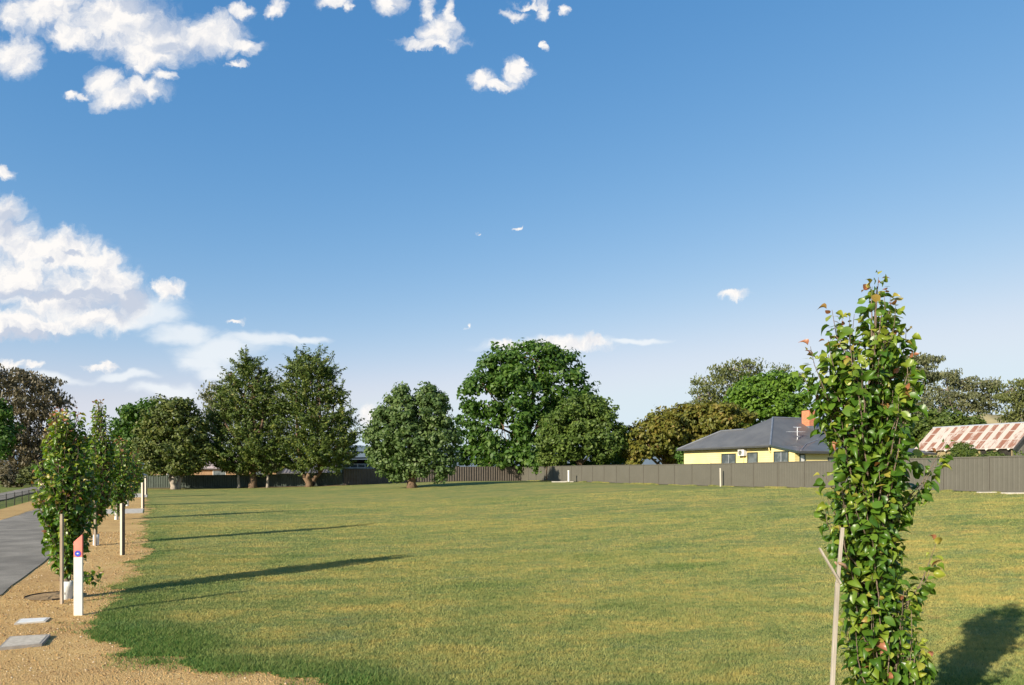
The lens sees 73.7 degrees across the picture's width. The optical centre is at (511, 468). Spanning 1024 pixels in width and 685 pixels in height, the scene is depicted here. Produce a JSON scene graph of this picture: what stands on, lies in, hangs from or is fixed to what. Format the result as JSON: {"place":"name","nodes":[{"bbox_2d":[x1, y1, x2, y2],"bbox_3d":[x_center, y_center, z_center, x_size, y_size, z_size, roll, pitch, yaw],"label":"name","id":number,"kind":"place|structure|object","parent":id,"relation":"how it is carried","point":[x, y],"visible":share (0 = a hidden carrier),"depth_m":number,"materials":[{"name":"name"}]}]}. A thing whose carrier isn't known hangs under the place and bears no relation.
{"place":"outdoors","nodes":[
{"label":"outdoors","id":0,"kind":"place"},
{"bbox_2d":[0,480,86,499],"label":"path","id":1,"kind":"structure","parent":0,"point":[3,497],"depth_m":65.97,"materials":[{"name":"concrete"}]},
{"bbox_2d":[0,500,109,594],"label":"road","id":2,"kind":"structure","parent":0,"point":[21,546],"depth_m":20.72,"materials":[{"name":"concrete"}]},
{"bbox_2d":[106,508,142,513],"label":"path","id":3,"kind":"structure","parent":0,"point":[130,511],"depth_m":38.07,"materials":[{"name":"concrete"}]},
{"bbox_2d":[0,483,383,684],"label":"gravel verge","id":4,"kind":"structure","parent":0,"point":[109,524],"depth_m":9.67,"materials":[{"name":"beige gravel"}]},
{"bbox_2d":[0,488,44,507],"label":"wire fence","id":5,"kind":"object","parent":4,"relation":"on","point":[15,501],"visible":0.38,"depth_m":45.41,"materials":[{"name":"metal"}]},
{"bbox_2d":[0,634,49,650],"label":"pit lid","id":6,"kind":"object","parent":4,"relation":"on","point":[17,642],"visible":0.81,"depth_m":9.33,"materials":[{"name":"grey concrete"}]},
{"bbox_2d":[14,617,49,624],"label":"concrete slab","id":7,"kind":"structure","parent":4,"relation":"on","point":[31,620],"depth_m":10.71,"materials":[{"name":"white concrete"}]},
{"bbox_2d":[24,591,73,599],"bbox_3d":[-8.620,2.387,12.855,0.959,0.038,0.849,0,0,0],"label":"tree basin","id":8,"kind":"object","parent":4,"relation":"on","point":[54,595],"visible":0.62,"depth_m":12.73,"materials":[{"name":"soil"}]},
{"bbox_2d":[64,580,73,599],"bbox_3d":[-8.224,2.245,12.619,0.229,0.350,0.200,0,0,0],"label":"tree guard","id":9,"kind":"object","parent":8,"relation":"on","point":[68,589],"visible":0.69,"depth_m":12.56,"materials":[{"name":"white plastic"}]},
{"bbox_2d":[60,514,63,603],"bbox_3d":[-8.012,1.650,12.150,0.045,1.700,0.045,0,0,0],"label":"tree stake","id":10,"kind":"object","parent":4,"relation":"on","point":[61,559],"visible":0.8,"depth_m":12.13,"materials":[{"name":"brown wood"}]},
{"bbox_2d":[30,407,104,586],"bbox_3d":[-8.272,0.669,12.745,1.213,3.663,1.144,0,0,-32],"label":"pear tree","id":11,"kind":"object","parent":4,"relation":"on","point":[69,495],"visible":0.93,"depth_m":12.54,"materials":[{"name":"green plant"}]},
{"bbox_2d":[74,534,82,615],"bbox_3d":[-7.111,1.811,11.194,0.136,1.478,0.043,0,0,-4],"label":"marker post","id":12,"kind":"object","parent":4,"relation":"on","point":[78,576],"visible":0.85,"depth_m":11.18,"materials":[{"name":"white plastic"}]},
{"bbox_2d":[94,503,96,545],"bbox_3d":[-13.006,1.700,21.300,0.055,1.600,0.055,0,0,0],"label":"tree stake","id":13,"kind":"object","parent":4,"relation":"on","point":[95,532],"visible":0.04,"depth_m":21.27,"materials":[{"name":"beige wood"}]},
{"bbox_2d":[93,534,98,544],"bbox_3d":[-13.101,2.240,21.502,0.177,0.360,0.174,0,0,-29],"label":"tree guard","id":14,"kind":"object","parent":4,"relation":"on","point":[97,539],"visible":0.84,"depth_m":21.46,"materials":[{"name":"white plastic"}]},
{"bbox_2d":[85,399,120,534],"bbox_3d":[-12.934,0.140,21.496,1.034,4.721,1.006,0,0,0],"label":"pear tree","id":15,"kind":"object","parent":4,"relation":"on","point":[104,446],"visible":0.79,"depth_m":21.41,"materials":[{"name":"green plant"}]},
{"bbox_2d":[116,494,117,519],"bbox_3d":[-18.643,1.650,32.200,0.050,1.700,0.050,0,0,0],"label":"tree stake","id":16,"kind":"object","parent":4,"relation":"on","point":[116,511],"visible":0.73,"depth_m":32.17,"materials":[{"name":"beige wood"}]},
{"bbox_2d":[120,503,124,554],"bbox_3d":[-10.858,1.725,19.022,0.120,1.550,0.047,0,0,-8],"label":"survey stake","id":17,"kind":"object","parent":4,"relation":"on","point":[122,528],"visible":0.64,"depth_m":19.01,"materials":[{"name":"paint"}]},
{"bbox_2d":[109,436,136,515],"bbox_3d":[-18.581,0.478,32.393,1.403,4.046,1.413,0,0,41],"label":"pear tree","id":18,"kind":"object","parent":4,"relation":"on","point":[122,481],"visible":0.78,"depth_m":32.28,"materials":[{"name":"green plant"}]},
{"bbox_2d":[126,449,145,501],"bbox_3d":[-24.643,0.588,44.309,1.414,3.827,1.350,0,0,15],"label":"pear tree","id":19,"kind":"object","parent":4,"relation":"on","point":[136,469],"visible":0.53,"depth_m":44.27,"materials":[{"name":"green plant"}]},
{"bbox_2d":[141,482,144,507],"bbox_3d":[-22.512,1.660,41.622,0.187,1.680,0.048,0,0,-1],"label":"survey stake","id":20,"kind":"object","parent":4,"relation":"on","point":[142,495],"visible":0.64,"depth_m":41.61,"materials":[{"name":"paint"}]},
{"bbox_2d":[157,484,343,488],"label":"soil","id":21,"kind":"structure","parent":0,"point":[269,487],"depth_m":78.22,"materials":[{"name":"brown soil"}]},
{"bbox_2d":[251,448,283,487],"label":"tree","id":22,"kind":"object","parent":21,"relation":"on","point":[268,462],"visible":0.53,"depth_m":76.94,"materials":[{"name":"green plant"}]},
{"bbox_2d":[2,445,661,468],"bbox_3d":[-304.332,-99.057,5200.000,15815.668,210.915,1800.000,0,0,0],"label":"hills","id":23,"kind":"structure","parent":0,"point":[645,462],"depth_m":4770.06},
{"bbox_2d":[0,471,991,508],"bbox_3d":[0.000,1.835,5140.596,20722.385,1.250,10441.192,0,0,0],"label":"ground","id":24,"kind":"structure","parent":0,"point":[8,489],"depth_m":58.08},
{"bbox_2d":[0,464,23,487],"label":"shrub","id":25,"kind":"object","parent":24,"relation":"on","point":[7,477],"visible":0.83,"depth_m":83.50,"materials":[{"name":"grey plant"}]},
{"bbox_2d":[0,398,25,460],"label":"dense tree","id":26,"kind":"object","parent":24,"relation":"on","point":[8,433],"visible":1,"depth_m":88.05,"materials":[{"name":"green plant"}]},
{"bbox_2d":[15,463,38,486],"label":"shrub","id":27,"kind":"object","parent":24,"relation":"on","point":[25,475],"visible":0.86,"depth_m":83.43,"materials":[{"name":"green plant"}]},
{"bbox_2d":[0,363,76,484],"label":"gum tree","id":28,"kind":"object","parent":24,"relation":"on","point":[28,449],"visible":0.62,"depth_m":94.96,"materials":[{"name":"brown plant"}]},
{"bbox_2d":[73,431,127,473],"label":"broadleaf tree","id":29,"kind":"object","parent":24,"relation":"on","point":[89,444],"visible":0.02,"depth_m":118.93,"materials":[{"name":"green plant"}]},
{"bbox_2d":[105,397,163,473],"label":"broadleaf tree","id":30,"kind":"object","parent":24,"relation":"on","point":[129,414],"visible":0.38,"depth_m":96.23,"materials":[{"name":"green plant"}]},
{"bbox_2d":[137,459,144,489],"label":"pear tree","id":31,"kind":"object","parent":24,"relation":"on","point":[142,474],"visible":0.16,"depth_m":70.61,"materials":[{"name":"green plant"}]},
{"bbox_2d":[145,476,146,494],"bbox_3d":[-32.836,1.547,61.222,0.222,1.780,0.048,0,0,0],"label":"survey stake","id":32,"kind":"object","parent":24,"relation":"on","point":[146,485],"visible":0.61,"depth_m":61.21,"materials":[{"name":"paint"}]},
{"bbox_2d":[196,380,235,447],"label":"gum tree","id":33,"kind":"object","parent":24,"relation":"on","point":[205,395],"visible":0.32,"depth_m":111.14,"materials":[{"name":"green plant"}]},
{"bbox_2d":[155,455,283,474],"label":"house","id":34,"kind":"structure","parent":24,"relation":"on","point":[211,470],"depth_m":97.38,"materials":[{"name":"white brick"}]},
{"bbox_2d":[213,470,225,474],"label":"window","id":35,"kind":"structure","parent":34,"relation":"in","point":[215,472],"depth_m":97.38,"materials":[{"name":"white glass"}]},
{"bbox_2d":[140,472,342,487],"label":"metal fence","id":36,"kind":"object","parent":24,"relation":"on","point":[223,481],"visible":0.62,"depth_m":78.77,"materials":[{"name":"grey metal"}]},
{"bbox_2d":[199,344,303,487],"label":"conifer tree","id":37,"kind":"object","parent":24,"relation":"on","point":[248,442],"visible":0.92,"depth_m":76.56,"materials":[{"name":"green plant"}]},
{"bbox_2d":[257,368,283,438],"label":"gum tree","id":38,"kind":"object","parent":24,"relation":"on","point":[272,382],"visible":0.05,"depth_m":111.62,"materials":[{"name":"green plant"}]},
{"bbox_2d":[282,459,342,473],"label":"shed","id":39,"kind":"structure","parent":24,"relation":"on","point":[286,471],"depth_m":90.28,"materials":[{"name":"grey metal"}]},
{"bbox_2d":[266,343,365,486],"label":"conifer tree","id":40,"kind":"object","parent":24,"relation":"on","point":[324,432],"visible":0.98,"depth_m":76.63,"materials":[{"name":"green plant"}]},
{"bbox_2d":[340,457,376,482],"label":"open shed","id":41,"kind":"structure","parent":24,"relation":"on","point":[360,463],"depth_m":85.98,"materials":[{"name":"paint"}]},
{"bbox_2d":[342,464,371,467],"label":"window","id":42,"kind":"structure","parent":41,"relation":"in","point":[355,465],"depth_m":85.98,"materials":[{"name":"glass"}]},
{"bbox_2d":[344,466,520,484],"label":"metal fence","id":43,"kind":"object","parent":24,"relation":"on","point":[362,476],"visible":0.61,"depth_m":85.38,"materials":[{"name":"grey metal"}]},
{"bbox_2d":[453,338,607,472],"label":"oak tree","id":44,"kind":"object","parent":24,"relation":"on","point":[508,376],"visible":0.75,"depth_m":91.06,"materials":[{"name":"green plant"}]},
{"bbox_2d":[531,452,626,474],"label":"shrub","id":45,"kind":"object","parent":24,"relation":"on","point":[620,461],"visible":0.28,"depth_m":83.16,"materials":[{"name":"green plant"}]},
{"bbox_2d":[534,392,630,465],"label":"dense tree","id":46,"kind":"object","parent":24,"relation":"on","point":[594,439],"visible":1,"depth_m":79.62,"materials":[{"name":"green plant"}]},
{"bbox_2d":[673,447,683,463],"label":"shrub","id":47,"kind":"object","parent":24,"relation":"on","point":[679,456],"visible":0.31,"depth_m":68.72,"materials":[{"name":"green plant"}]},
{"bbox_2d":[617,400,757,464],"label":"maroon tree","id":48,"kind":"object","parent":24,"relation":"on","point":[666,434],"visible":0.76,"depth_m":82.88,"materials":[{"name":"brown plant"}]},
{"bbox_2d":[685,356,771,403],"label":"gum tree","id":49,"kind":"object","parent":24,"relation":"on","point":[724,375],"visible":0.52,"depth_m":117.15,"materials":[{"name":"green plant"}]},
{"bbox_2d":[719,366,811,426],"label":"broadleaf tree","id":50,"kind":"object","parent":24,"relation":"on","point":[777,393],"visible":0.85,"depth_m":92.75,"materials":[{"name":"green plant"}]},
{"bbox_2d":[521,456,1023,491],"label":"metal fence","id":51,"kind":"object","parent":24,"relation":"on","point":[996,473],"visible":0.8,"depth_m":47.65,"materials":[{"name":"grey metal"}]},
{"bbox_2d":[768,363,807,384],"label":"gum tree","id":52,"kind":"object","parent":24,"relation":"on","point":[790,367],"visible":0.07,"depth_m":129.50,"materials":[{"name":"green plant"}]},
{"bbox_2d":[676,410,936,463],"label":"house","id":53,"kind":"structure","parent":24,"relation":"on","point":[780,439],"depth_m":57.15,"materials":[{"name":"yellow paint"}]},
{"bbox_2d":[721,453,735,462],"bbox_3d":[18.522,-0.694,58.401,0.057,1.250,1.794,0,0,-22],"label":"window","id":54,"kind":"structure","parent":53,"relation":"in","point":[725,458],"depth_m":58.39,"materials":[{"name":"white glass"}]},
{"bbox_2d":[747,452,757,462],"bbox_3d":[19.630,-0.747,55.729,0.057,1.250,1.198,0,0,-22],"label":"window","id":55,"kind":"structure","parent":53,"relation":"in","point":[752,457],"depth_m":55.73,"materials":[{"name":"white glass"}]},
{"bbox_2d":[773,451,788,461],"bbox_3d":[20.636,-0.746,52.365,0.057,1.250,1.520,0,0,-22],"label":"window","id":56,"kind":"structure","parent":53,"relation":"in","point":[778,456],"depth_m":52.35,"materials":[{"name":"white glass"}]},
{"bbox_2d":[799,454,805,460],"bbox_3d":[21.860,-0.310,51.382,0.550,1.600,0.057,0,0,-22],"label":"door","id":57,"kind":"structure","parent":53,"relation":"in","point":[802,457],"depth_m":51.39,"materials":[{"name":"white metal"}]},
{"bbox_2d":[893,352,945,417],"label":"gum tree","id":58,"kind":"object","parent":24,"relation":"on","point":[923,360],"visible":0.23,"depth_m":83.75,"materials":[{"name":"green plant"}]},
{"bbox_2d":[902,405,986,448],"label":"dense tree","id":59,"kind":"object","parent":24,"relation":"on","point":[924,426],"visible":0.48,"depth_m":74.87,"materials":[{"name":"green plant"}]},
{"bbox_2d":[895,450,1023,457],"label":"hedge","id":60,"kind":"object","parent":24,"relation":"on","point":[992,453],"visible":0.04,"depth_m":35.49,"materials":[{"name":"green plant"}]},
{"bbox_2d":[949,441,977,456],"bbox_3d":[31.079,-0.240,46.873,1.868,3.390,1.530,0,0,0],"label":"shrub","id":61,"kind":"object","parent":24,"relation":"on","point":[957,447],"visible":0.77,"depth_m":46.77,"materials":[{"name":"green plant"}]},
{"bbox_2d":[922,368,1008,418],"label":"gum tree","id":62,"kind":"object","parent":24,"relation":"on","point":[958,400],"visible":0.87,"depth_m":96.10,"materials":[{"name":"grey plant"}]},
{"bbox_2d":[915,422,1023,456],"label":"shed","id":63,"kind":"structure","parent":24,"relation":"on","point":[1006,438],"depth_m":56.18,"materials":[{"name":"metal"}]},
{"bbox_2d":[988,377,1023,422],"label":"gum tree","id":64,"kind":"object","parent":24,"relation":"on","point":[1014,398],"visible":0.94,"depth_m":91.64,"materials":[{"name":"green plant"}]},
{"bbox_2d":[0,0,1023,450],"label":"sky","id":65,"kind":"structure","parent":0,"point":[660,192],"materials":[{"name":"blue"}]},
{"bbox_2d":[47,480,1023,684],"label":"lawn","id":66,"kind":"structure","parent":0,"point":[455,491],"depth_m":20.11,"materials":[{"name":"green plant"}]},
{"bbox_2d":[127,393,220,488],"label":"broadleaf tree","id":67,"kind":"object","parent":66,"relation":"on","point":[189,454],"visible":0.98,"depth_m":73.32,"materials":[{"name":"green plant"}]},
{"bbox_2d":[216,457,257,487],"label":"tree","id":68,"kind":"object","parent":66,"relation":"on","point":[243,472],"visible":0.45,"depth_m":76.99,"materials":[{"name":"green plant"}]},
{"bbox_2d":[358,380,463,487],"bbox_3d":[-9.747,-3.243,66.110,9.673,10.655,6.507,0,0,-23],"label":"ash tree","id":69,"kind":"object","parent":66,"relation":"on","point":[426,435],"visible":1,"depth_m":64.99,"materials":[{"name":"green plant"}]},
{"bbox_2d":[534,449,566,479],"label":"tree","id":70,"kind":"object","parent":66,"relation":"on","point":[546,456],"visible":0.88,"depth_m":80.96,"materials":[{"name":"green plant"}]},
{"bbox_2d":[566,470,573,481],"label":"riser pipe","id":71,"kind":"object","parent":66,"relation":"on","point":[569,477],"visible":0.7,"depth_m":73.41,"materials":[{"name":"white plastic"}]},
{"bbox_2d":[818,527,847,684],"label":"tree stake","id":72,"kind":"object","parent":66,"relation":"on","point":[838,564],"visible":1,"depth_m":4.74,"materials":[{"name":"beige wood"}]},
{"bbox_2d":[791,270,954,684],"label":"pear tree","id":73,"kind":"object","parent":66,"relation":"on","point":[870,415],"visible":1,"depth_m":4.89,"materials":[{"name":"green plant"}]},
{"bbox_2d":[1001,492,1023,493],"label":"concrete slab","id":74,"kind":"structure","parent":66,"relation":"on","point":[1012,492],"depth_m":31.87,"materials":[{"name":"beige concrete"}]},
{"bbox_2d":[967,413,1010,423],"bbox_3d":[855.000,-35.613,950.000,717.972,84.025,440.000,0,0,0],"label":"hills","id":75,"kind":"structure","parent":0,"point":[989,418],"depth_m":933.22,"materials":[{"name":"beige"}]}
]}

